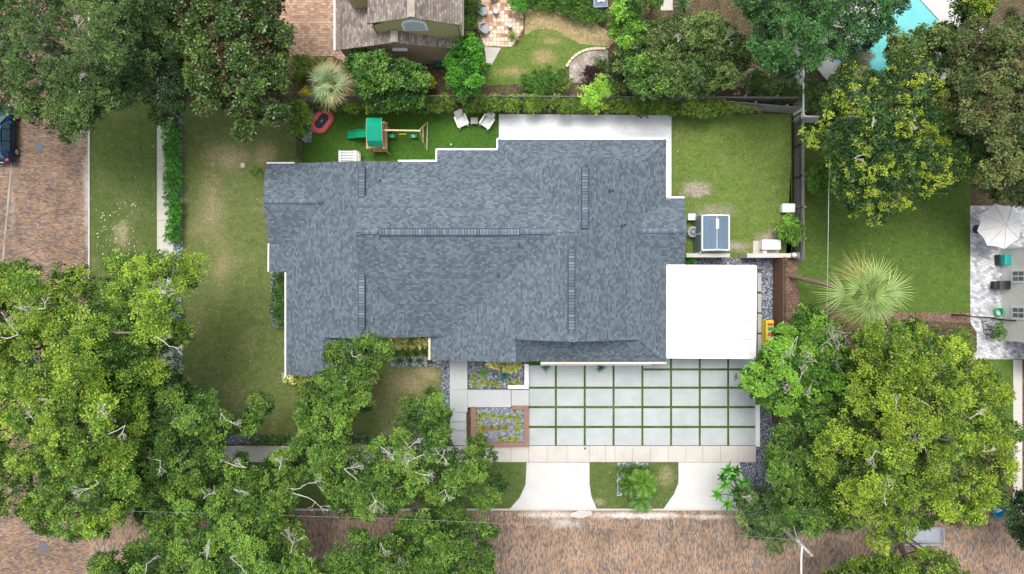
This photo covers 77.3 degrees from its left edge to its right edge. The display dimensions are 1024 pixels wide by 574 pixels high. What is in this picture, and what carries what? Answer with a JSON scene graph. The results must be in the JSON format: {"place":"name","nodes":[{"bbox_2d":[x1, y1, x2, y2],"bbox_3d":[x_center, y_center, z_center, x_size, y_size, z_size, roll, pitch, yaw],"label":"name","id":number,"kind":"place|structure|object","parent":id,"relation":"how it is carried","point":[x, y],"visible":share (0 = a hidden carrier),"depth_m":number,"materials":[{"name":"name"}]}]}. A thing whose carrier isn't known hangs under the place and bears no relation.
{"place":"outdoors","nodes":[
{"label":"outdoors","id":0,"kind":"place"},
{"bbox_2d":[0,0,88,573],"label":"street","id":1,"kind":"structure","parent":0,"point":[35,237],"depth_m":50.00,"materials":[{"name":"brick"}]},
{"bbox_2d":[2,4,14,262],"bbox_3d":[-39.125,-14.192,49.999,0.551,0.022,26.529,2,90,0],"label":"kerb strip","id":2,"kind":"object","parent":1,"relation":"on","point":[6,219],"visible":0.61,"depth_m":49.99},
{"bbox_2d":[0,104,19,162],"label":"parked car","id":3,"kind":"object","parent":1,"relation":"on","point":[9,151],"visible":0.71,"depth_m":48.97,"materials":[{"name":"blue paint"}]},
{"bbox_2d":[243,0,345,60],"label":"neighbour drive","id":4,"kind":"structure","parent":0,"point":[312,21],"depth_m":49.99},
{"bbox_2d":[90,0,526,507],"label":"verge","id":5,"kind":"structure","parent":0,"point":[134,127],"depth_m":50.00,"materials":[{"name":"green plant"}]},
{"bbox_2d":[105,372,276,533],"bbox_3d":[-21.214,11.286,44.615,11.885,11.070,11.213,0,90,0],"label":"tree","id":6,"kind":"object","parent":5,"relation":"on","point":[166,441],"visible":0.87,"depth_m":41.65,"materials":[{"name":"green plant"}]},
{"bbox_2d":[287,331,396,475],"bbox_3d":[-12.461,8.268,45.473,5.643,9.472,12.785,30,90,0],"label":"tree","id":7,"kind":"object","parent":5,"relation":"on","point":[334,386],"visible":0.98,"depth_m":42.43,"materials":[{"name":"green plant"}]},
{"bbox_2d":[307,385,509,522],"bbox_3d":[-6.984,12.651,44.843,11.945,10.910,9.630,-32,90,0],"label":"tree","id":8,"kind":"object","parent":5,"relation":"on","point":[377,484],"visible":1,"depth_m":41.83,"materials":[{"name":"green plant"}]},
{"bbox_2d":[80,135,738,519],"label":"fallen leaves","id":9,"kind":"object","parent":5,"relation":"on","point":[496,513],"visible":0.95,"depth_m":49.97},
{"bbox_2d":[0,129,1021,573],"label":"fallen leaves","id":10,"kind":"object","parent":5,"relation":"on","point":[482,513],"visible":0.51,"depth_m":49.97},
{"bbox_2d":[182,105,441,435],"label":"lawn","id":11,"kind":"structure","parent":0,"point":[215,151],"depth_m":50.00,"materials":[{"name":"green plant"}]},
{"bbox_2d":[159,119,183,244],"bbox_3d":[-26.225,-8.145,49.399,1.966,1.232,9.809,0,90,0],"label":"hedge","id":12,"kind":"object","parent":11,"relation":"on","point":[174,163],"visible":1,"depth_m":49.20,"materials":[{"name":"green plant"}]},
{"bbox_2d":[334,0,463,63],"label":"house","id":13,"kind":"structure","parent":0,"point":[424,31],"depth_m":45.32,"materials":[{"name":"brown"}]},
{"bbox_2d":[401,19,428,30],"bbox_3d":[-6.686,-17.910,43.775,1.750,1.750,0.140,0,90,0],"label":"window","id":14,"kind":"structure","parent":13,"relation":"in","point":[408,24],"depth_m":43.67,"materials":[{"name":"glass"}]},
{"bbox_2d":[303,112,498,162],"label":"artificial turf","id":15,"kind":"structure","parent":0,"point":[444,131],"depth_m":49.99,"materials":[{"name":"plastic"}]},
{"bbox_2d":[310,108,333,133],"bbox_3d":[-14.775,-12.900,49.830,1.490,0.340,2.090,38,90,0],"label":"trampoline","id":16,"kind":"object","parent":15,"relation":"on","point":[322,121],"visible":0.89,"depth_m":49.69,"materials":[{"name":"red plastic"}]},
{"bbox_2d":[339,150,360,161],"bbox_3d":[-12.515,-10.000,49.580,1.630,0.840,1.000,0,90,0],"label":"slatted bench","id":17,"kind":"object","parent":15,"relation":"on","point":[354,155],"visible":0.75,"depth_m":49.18,"materials":[{"name":"white paint"}]},
{"bbox_2d":[347,118,427,154],"bbox_3d":[-9.678,-11.612,48.486,6.268,3.033,2.665,0,90,0],"label":"playset","id":18,"kind":"object","parent":15,"relation":"on","point":[375,132],"visible":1,"depth_m":47.98,"materials":[{"name":"plastic"}]},
{"bbox_2d":[276,9,614,75],"bbox_3d":[-5.253,-19.203,49.998,26.916,0.003,3.696,-6,90,0],"label":"straw bed","id":19,"kind":"object","parent":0,"point":[585,33],"visible":0.49,"depth_m":50.00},
{"bbox_2d":[290,56,314,82],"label":"shrub","id":20,"kind":"object","parent":19,"relation":"on","point":[303,67],"visible":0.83,"depth_m":49.36,"materials":[{"name":"green plant"}]},
{"bbox_2d":[157,3,755,461],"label":"pavement","id":21,"kind":"structure","parent":0,"point":[621,453],"depth_m":49.97,"materials":[{"name":"concrete"}]},
{"bbox_2d":[450,361,528,411],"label":"front walk","id":22,"kind":"structure","parent":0,"point":[463,397],"depth_m":49.58,"materials":[{"name":"grey concrete"}]},
{"bbox_2d":[477,0,523,45],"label":"garden patio","id":23,"kind":"structure","parent":0,"point":[500,22],"depth_m":49.98,"materials":[{"name":"tile"}]},
{"bbox_2d":[506,0,533,14],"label":"shrub","id":24,"kind":"object","parent":23,"relation":"on","point":[520,4],"visible":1,"depth_m":48.66,"materials":[{"name":"green plant"}]},
{"bbox_2d":[486,28,606,85],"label":"lawn","id":25,"kind":"structure","parent":0,"point":[539,49],"depth_m":49.99,"materials":[{"name":"green plant"}]},
{"bbox_2d":[89,510,1023,573],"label":"street","id":26,"kind":"structure","parent":0,"point":[660,551],"depth_m":50.00,"materials":[{"name":"brick"}]},
{"bbox_2d":[890,523,943,546],"bbox_3d":[31.130,19.150,49.508,3.991,0.975,1.820,0,90,0],"label":"utility trailer","id":27,"kind":"object","parent":26,"relation":"on","point":[927,536],"visible":0.48,"depth_m":49.42,"materials":[{"name":"silver metal"}]},
{"bbox_2d":[499,114,671,195],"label":"back patio","id":28,"kind":"structure","parent":0,"point":[567,126],"depth_m":49.95,"materials":[{"name":"concrete"}]},
{"bbox_2d":[173,106,998,495],"bbox_3d":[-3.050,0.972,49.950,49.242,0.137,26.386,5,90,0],"label":"gravel","id":29,"kind":"structure","parent":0,"point":[765,301],"depth_m":49.96,"materials":[{"name":"gravel"}]},
{"bbox_2d":[268,272,284,328],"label":"hedge","id":30,"kind":"object","parent":29,"relation":"on","point":[278,298],"visible":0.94,"depth_m":48.88,"materials":[{"name":"green plant"}]},
{"bbox_2d":[248,433,402,446],"bbox_3d":[-14.126,11.855,49.555,12.596,0.904,1.160,0,90,0],"label":"hedge","id":31,"kind":"object","parent":29,"relation":"on","point":[271,437],"visible":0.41,"depth_m":49.48,"materials":[{"name":"green plant"}]},
{"bbox_2d":[498,362,521,373],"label":"shrub","id":32,"kind":"object","parent":29,"relation":"on","point":[510,368],"visible":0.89,"depth_m":49.27,"materials":[{"name":"yellow plant"}]},
{"bbox_2d":[302,112,1001,495],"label":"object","id":33,"kind":"structure","parent":29,"relation":"on","point":[986,324],"depth_m":49.96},
{"bbox_2d":[983,321,1007,340],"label":"shrub","id":34,"kind":"object","parent":33,"relation":"on","point":[998,331],"visible":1,"depth_m":48.86,"materials":[{"name":"green plant"}]},
{"bbox_2d":[762,320,773,344],"bbox_3d":[19.800,3.550,49.414,0.600,1.173,2.000,0,90,0],"label":"toy shelf","id":35,"kind":"object","parent":29,"relation":"on","point":[767,327],"visible":0.63,"depth_m":49.11,"materials":[{"name":"yellow plastic"}]},
{"bbox_2d":[569,50,607,82],"bbox_3d":[5.975,-17.225,49.989,3.050,0.003,2.550,0,90,0],"label":"sandy bed","id":36,"kind":"object","parent":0,"point":[579,63],"visible":0.65,"depth_m":49.99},
{"bbox_2d":[579,64,607,84],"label":"shrub","id":37,"kind":"object","parent":36,"relation":"on","point":[591,71],"visible":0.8,"depth_m":49.19,"materials":[{"name":"purple plant"}]},
{"bbox_2d":[157,0,1023,507],"bbox_3d":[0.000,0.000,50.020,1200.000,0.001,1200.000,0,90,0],"label":"ground","id":38,"kind":"structure","parent":0,"point":[721,8],"depth_m":50.02,"materials":[{"name":"brown soil"}]},
{"bbox_2d":[0,0,171,147],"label":"tree","id":39,"kind":"object","parent":38,"relation":"on","point":[68,78],"visible":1,"depth_m":40.03,"materials":[{"name":"green plant"}]},
{"bbox_2d":[0,248,210,544],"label":"tree","id":40,"kind":"object","parent":38,"relation":"on","point":[61,389],"visible":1,"depth_m":39.58,"materials":[{"name":"green plant"}]},
{"bbox_2d":[112,0,190,127],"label":"tree","id":41,"kind":"object","parent":38,"relation":"on","point":[163,109],"visible":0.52,"depth_m":42.91,"materials":[{"name":"green plant"}]},
{"bbox_2d":[84,445,329,573],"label":"tree","id":42,"kind":"object","parent":38,"relation":"on","point":[254,510],"visible":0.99,"depth_m":41.19,"materials":[{"name":"green plant"}]},
{"bbox_2d":[160,0,296,143],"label":"tree","id":43,"kind":"object","parent":38,"relation":"on","point":[239,58],"visible":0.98,"depth_m":41.65,"materials":[{"name":"green plant"}]},
{"bbox_2d":[287,94,313,138],"bbox_3d":[-15.858,-12.695,47.584,2.582,4.947,3.351,-32,90,0],"label":"shrub","id":44,"kind":"object","parent":38,"relation":"on","point":[301,117],"visible":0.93,"depth_m":46.04,"materials":[{"name":"green plant"}]},
{"bbox_2d":[307,59,355,109],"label":"palm tree","id":45,"kind":"object","parent":38,"relation":"on","point":[323,85],"visible":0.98,"depth_m":45.54,"materials":[{"name":"green plant"}]},
{"bbox_2d":[343,47,432,113],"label":"tree","id":46,"kind":"object","parent":38,"relation":"on","point":[380,87],"visible":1,"depth_m":45.89,"materials":[{"name":"green plant"}]},
{"bbox_2d":[315,501,500,573],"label":"tree","id":47,"kind":"object","parent":38,"relation":"on","point":[377,556],"visible":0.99,"depth_m":41.94,"materials":[{"name":"green plant"}]},
{"bbox_2d":[450,430,466,444],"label":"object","id":48,"kind":"structure","parent":38,"relation":"on","point":[458,437],"depth_m":49.95,"materials":[{"name":"grey concrete"}]},
{"bbox_2d":[442,33,490,100],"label":"tree","id":49,"kind":"object","parent":38,"relation":"on","point":[470,60],"visible":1,"depth_m":46.02,"materials":[{"name":"green plant"}]},
{"bbox_2d":[263,138,686,375],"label":"house","id":50,"kind":"structure","parent":38,"relation":"on","point":[513,250],"depth_m":45.53,"materials":[{"name":"grey"}]},
{"bbox_2d":[471,406,528,446],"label":"planter wall","id":51,"kind":"structure","parent":38,"relation":"on","point":[525,443],"depth_m":49.50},
{"bbox_2d":[476,407,523,441],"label":"gravel","id":52,"kind":"structure","parent":51,"relation":"on","point":[489,421],"depth_m":49.68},
{"bbox_2d":[312,91,761,119],"bbox_3d":[1.899,-13.810,48.879,34.228,2.275,2.102,1,90,0],"label":"hedge","id":53,"kind":"object","parent":38,"relation":"on","point":[706,108],"visible":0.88,"depth_m":48.29,"materials":[{"name":"green plant"}]},
{"bbox_2d":[517,65,573,95],"bbox_3d":[2.553,-15.723,49.133,4.375,1.765,2.585,0,90,0],"label":"shrub","id":54,"kind":"object","parent":38,"relation":"on","point":[533,83],"visible":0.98,"depth_m":48.62,"materials":[{"name":"green plant"}]},
{"bbox_2d":[299,93,802,103],"bbox_3d":[2.945,-14.445,49.075,37.990,1.869,0.170,0,90,0],"label":"board fence","id":55,"kind":"object","parent":38,"relation":"on","point":[744,98],"visible":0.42,"depth_m":48.70,"materials":[{"name":"wood"}]},
{"bbox_2d":[88,12,1022,509],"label":"kerb","id":56,"kind":"structure","parent":38,"relation":"on","point":[88,318],"depth_m":49.92,"materials":[{"name":"concrete"}]},
{"bbox_2d":[528,0,607,28],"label":"hedge","id":57,"kind":"object","parent":38,"relation":"on","point":[584,7],"visible":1,"depth_m":49.22,"materials":[{"name":"green plant"}]},
{"bbox_2d":[577,83,605,109],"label":"shrub","id":58,"kind":"object","parent":38,"relation":"on","point":[594,100],"visible":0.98,"depth_m":47.67,"materials":[{"name":"green plant"}]},
{"bbox_2d":[591,73,618,98],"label":"shrub","id":59,"kind":"object","parent":38,"relation":"on","point":[605,87],"visible":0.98,"depth_m":47.52,"materials":[{"name":"green plant"}]},
{"bbox_2d":[605,0,648,50],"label":"tree","id":60,"kind":"object","parent":38,"relation":"on","point":[626,26],"visible":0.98,"depth_m":45.73,"materials":[{"name":"green plant"}]},
{"bbox_2d":[589,462,677,508],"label":"verge","id":61,"kind":"structure","parent":38,"relation":"on","point":[603,483],"depth_m":49.99,"materials":[{"name":"green plant"}]},
{"bbox_2d":[617,472,640,496],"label":"palm","id":62,"kind":"object","parent":61,"relation":"on","point":[625,484],"visible":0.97,"depth_m":48.48,"materials":[{"name":"green plant"}]},
{"bbox_2d":[628,492,652,513],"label":"palm","id":63,"kind":"object","parent":61,"relation":"on","point":[642,503],"visible":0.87,"depth_m":48.66,"materials":[{"name":"green plant"}]},
{"bbox_2d":[629,468,657,497],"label":"palm","id":64,"kind":"object","parent":61,"relation":"on","point":[648,486],"visible":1,"depth_m":48.11,"materials":[{"name":"green plant"}]},
{"bbox_2d":[526,358,757,444],"bbox_3d":[10.200,8.915,49.995,18.200,0.003,6.930,0,90,0],"label":"driveway turf base","id":65,"kind":"object","parent":38,"relation":"on","point":[641,388],"visible":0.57,"depth_m":49.99,"materials":[{"name":"plant"}]},
{"bbox_2d":[755,405,759,446],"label":"edging wall","id":66,"kind":"structure","parent":65,"relation":"on","point":[757,425],"depth_m":49.65,"materials":[{"name":"white paint"}]},
{"bbox_2d":[623,48,673,100],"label":"tree","id":67,"kind":"object","parent":38,"relation":"on","point":[635,79],"visible":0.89,"depth_m":44.98,"materials":[{"name":"green plant"}]},
{"bbox_2d":[601,10,753,101],"bbox_3d":[12.288,-16.845,47.097,11.377,5.988,7.195,0,90,0],"label":"tree","id":68,"kind":"object","parent":38,"relation":"on","point":[695,37],"visible":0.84,"depth_m":45.79,"materials":[{"name":"green plant"}]},
{"bbox_2d":[709,460,751,512],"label":"leaf tree","id":69,"kind":"object","parent":38,"relation":"on","point":[726,483],"visible":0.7,"depth_m":46.37,"materials":[{"name":"green plant"}]},
{"bbox_2d":[722,63,789,96],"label":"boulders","id":70,"kind":"object","parent":38,"relation":"on","point":[734,90],"visible":0.18,"depth_m":49.91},
{"bbox_2d":[742,67,773,96],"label":"shrub","id":71,"kind":"object","parent":38,"relation":"on","point":[761,84],"visible":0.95,"depth_m":48.95,"materials":[{"name":"green plant"}]},
{"bbox_2d":[723,99,804,113],"bbox_3d":[19.040,-13.867,49.124,6.190,1.768,0.170,5,90,0],"label":"board fence","id":72,"kind":"object","parent":38,"relation":"on","point":[786,108],"visible":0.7,"depth_m":48.88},
{"bbox_2d":[733,483,799,555],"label":"tree","id":73,"kind":"object","parent":38,"relation":"on","point":[769,519],"visible":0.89,"depth_m":44.01,"materials":[{"name":"green plant"}]},
{"bbox_2d":[773,257,785,324],"bbox_3d":[20.470,0.320,49.025,0.180,1.969,5.140,0,90,0],"label":"board fence","id":74,"kind":"object","parent":38,"relation":"on","point":[778,281],"visible":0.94,"depth_m":48.94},
{"bbox_2d":[767,75,797,103],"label":"shrub","id":75,"kind":"object","parent":38,"relation":"on","point":[780,88],"visible":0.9,"depth_m":48.54,"materials":[{"name":"green plant"}]},
{"bbox_2d":[733,303,857,418],"bbox_3d":[20.321,6.154,45.980,8.359,8.092,8.468,-35,90,0],"label":"tree","id":76,"kind":"object","parent":38,"relation":"on","point":[801,366],"visible":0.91,"depth_m":43.57,"materials":[{"name":"green plant"}]},
{"bbox_2d":[792,44,804,120],"bbox_3d":[21.936,-16.200,49.050,0.164,1.900,6.641,0,90,0],"label":"vinyl fence","id":77,"kind":"object","parent":38,"relation":"on","point":[799,80],"visible":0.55,"depth_m":48.64,"materials":[{"name":"white paint"}]},
{"bbox_2d":[760,399,857,538],"bbox_3d":[20.142,12.220,45.072,7.425,10.042,9.363,0,90,0],"label":"tree","id":78,"kind":"object","parent":38,"relation":"on","point":[802,494],"visible":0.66,"depth_m":41.97,"materials":[{"name":"green plant"}]},
{"bbox_2d":[794,78,826,113],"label":"shrub","id":79,"kind":"object","parent":38,"relation":"on","point":[811,103],"visible":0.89,"depth_m":48.26,"materials":[{"name":"green plant"}]},
{"bbox_2d":[728,0,911,82],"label":"tree","id":80,"kind":"object","parent":38,"relation":"on","point":[808,23],"visible":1,"depth_m":41.27,"materials":[{"name":"green plant"}]},
{"bbox_2d":[833,46,875,75],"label":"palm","id":81,"kind":"object","parent":38,"relation":"on","point":[864,57],"visible":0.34,"depth_m":46.90,"materials":[{"name":"green plant"}]},
{"bbox_2d":[786,258,969,322],"bbox_3d":[28.600,0.275,49.991,14.400,0.003,5.050,0,90,0],"label":"bed","id":82,"kind":"object","parent":38,"relation":"on","point":[793,301],"visible":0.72,"depth_m":49.99,"materials":[{"name":"soil"}]},
{"bbox_2d":[820,509,970,573],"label":"tree","id":83,"kind":"object","parent":38,"relation":"on","point":[881,563],"visible":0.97,"depth_m":43.00,"materials":[{"name":"green plant"}]},
{"bbox_2d":[806,314,1023,555],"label":"tree","id":84,"kind":"object","parent":38,"relation":"on","point":[901,366],"visible":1,"depth_m":39.30,"materials":[{"name":"green plant"}]},
{"bbox_2d":[882,20,958,73],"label":"tree","id":85,"kind":"object","parent":38,"relation":"on","point":[933,40],"visible":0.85,"depth_m":44.65,"materials":[{"name":"green plant"}]},
{"bbox_2d":[931,326,975,352],"bbox_3d":[33.254,4.074,48.474,2.574,3.093,2.348,0,90,0],"label":"shrub","id":86,"kind":"object","parent":38,"relation":"on","point":[961,334],"visible":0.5,"depth_m":47.48,"materials":[{"name":"green plant"}]},
{"bbox_2d":[947,0,1001,28],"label":"tree","id":87,"kind":"object","parent":38,"relation":"on","point":[964,9],"visible":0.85,"depth_m":44.14,"materials":[{"name":"green plant"}]},
{"bbox_2d":[943,5,1023,208],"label":"tree","id":88,"kind":"object","parent":38,"relation":"on","point":[995,93],"visible":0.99,"depth_m":41.23,"materials":[{"name":"green plant"}]},
{"bbox_2d":[1001,487,1023,550],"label":"tree","id":89,"kind":"object","parent":38,"relation":"on","point":[1013,513],"visible":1,"depth_m":43.85,"materials":[{"name":"green plant"}]},
{"bbox_2d":[510,462,745,508],"bbox_3d":[9.225,15.500,49.995,18.750,0.051,3.600,0,90,0],"label":"driveway apron","id":90,"kind":"object","parent":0,"point":[695,487],"visible":0.94,"depth_m":49.97,"materials":[{"name":"white concrete"}]},
{"bbox_2d":[529,358,755,444],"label":"driveway","id":91,"kind":"structure","parent":0,"point":[573,375],"depth_m":49.96,"materials":[{"name":"concrete"}]},
{"bbox_2d":[672,114,790,257],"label":"back lawn","id":92,"kind":"structure","parent":0,"point":[719,143],"depth_m":49.99,"materials":[{"name":"green plant"}]},
{"bbox_2d":[685,253,729,257],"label":"garden wall","id":93,"kind":"structure","parent":92,"relation":"on","point":[708,255],"depth_m":48.30,"materials":[{"name":"concrete"}]},
{"bbox_2d":[693,214,729,252],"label":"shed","id":94,"kind":"structure","parent":92,"relation":"on","point":[712,234],"depth_m":47.80,"materials":[{"name":"blue paint"}]},
{"bbox_2d":[740,253,790,257],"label":"garden wall","id":95,"kind":"structure","parent":92,"relation":"on","point":[766,255],"depth_m":48.30,"materials":[{"name":"concrete"}]},
{"bbox_2d":[753,240,780,252],"bbox_3d":[19.800,-3.065,49.525,2.000,0.950,1.130,0,90,0],"label":"generator","id":96,"kind":"object","parent":92,"relation":"on","point":[767,246],"visible":0.81,"depth_m":49.06,"materials":[{"name":"metal"}]},
{"bbox_2d":[772,212,806,246],"bbox_3d":[21.087,-4.288,48.831,2.179,2.385,2.503,-40,90,0],"label":"shrub","id":97,"kind":"object","parent":92,"relation":"on","point":[789,232],"visible":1,"depth_m":48.20,"materials":[{"name":"green plant"}]},
{"bbox_2d":[757,273,760,352],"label":"driveway","id":98,"kind":"structure","parent":0,"point":[758,310],"depth_m":49.96,"materials":[{"name":"concrete"}]},
{"bbox_2d":[786,119,969,312],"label":"side lawn","id":99,"kind":"structure","parent":0,"point":[945,260],"depth_m":49.99,"materials":[{"name":"green plant"}]},
{"bbox_2d":[791,111,802,256],"bbox_3d":[21.920,-7.775,49.224,0.170,1.567,11.050,0,90,0],"label":"picket fence","id":100,"kind":"object","parent":99,"relation":"on","point":[800,175],"visible":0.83,"depth_m":49.12,"materials":[{"name":"wood"}]},
{"bbox_2d":[794,110,806,260],"bbox_3d":[22.095,-7.657,49.099,0.170,1.818,11.285,0,90,0],"label":"board fence","id":101,"kind":"object","parent":99,"relation":"on","point":[802,194],"visible":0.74,"depth_m":49.00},
{"bbox_2d":[803,159,841,195],"bbox_3d":[23.230,-8.125,48.505,2.926,3.032,2.861,0,90,0],"label":"shrub","id":102,"kind":"object","parent":99,"relation":"on","point":[815,185],"visible":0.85,"depth_m":47.42,"materials":[{"name":"green plant"}]},
{"bbox_2d":[788,250,915,331],"bbox_3d":[23.420,0.450,45.288,5.870,9.560,5.590,28,90,0],"label":"palm tree","id":103,"kind":"object","parent":99,"relation":"on","point":[883,302],"visible":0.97,"depth_m":42.06,"materials":[{"name":"green plant"}]},
{"bbox_2d":[797,52,989,226],"bbox_3d":[25.702,-10.461,45.185,11.712,9.942,11.726,-27,90,0],"label":"tree","id":104,"kind":"object","parent":99,"relation":"on","point":[896,147],"visible":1,"depth_m":42.72,"materials":[{"name":"green plant"}]},
{"bbox_2d":[833,0,938,72],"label":"pool water","id":105,"kind":"structure","parent":0,"point":[916,14],"depth_m":49.95,"materials":[{"name":"liquid"}]},
{"bbox_2d":[811,0,986,106],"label":"pool deck","id":106,"kind":"structure","parent":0,"point":[939,10],"depth_m":49.88,"materials":[{"name":"white concrete"}]},
{"bbox_2d":[972,360,1012,447],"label":"side lawn","id":107,"kind":"structure","parent":0,"point":[1005,367],"depth_m":49.99,"materials":[{"name":"green plant"}]},
{"bbox_2d":[970,206,1023,358],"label":"side patio","id":108,"kind":"structure","parent":0,"point":[985,299],"depth_m":49.99,"materials":[{"name":"concrete"}]},
{"bbox_2d":[973,204,1022,248],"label":"patio umbrella","id":109,"kind":"object","parent":108,"relation":"on","point":[999,226],"visible":0.98,"depth_m":47.45,"materials":[{"name":"beige fabric"}]},
{"bbox_2d":[1001,246,1023,341],"bbox_3d":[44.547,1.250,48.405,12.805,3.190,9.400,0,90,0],"label":"outdoor rug","id":110,"kind":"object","parent":108,"relation":"on","point":[1013,300],"depth_m":48.71,"materials":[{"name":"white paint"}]},
{"bbox_2d":[1013,360,1021,510],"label":"side path","id":111,"kind":"structure","parent":0,"point":[1017,385],"depth_m":49.98,"materials":[{"name":"concrete"}]},
{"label":"driveway","id":112,"kind":"structure","parent":0,"visible":0},
{"bbox_2d":[666,265,756,358],"bbox_3d":[14.679,1.829,48.560,6.728,2.880,6.940,0,90,0],"label":"carport","id":113,"kind":"object","parent":112,"relation":"on","point":[711,311],"visible":0.94,"depth_m":47.25,"materials":[{"name":"white metal"}]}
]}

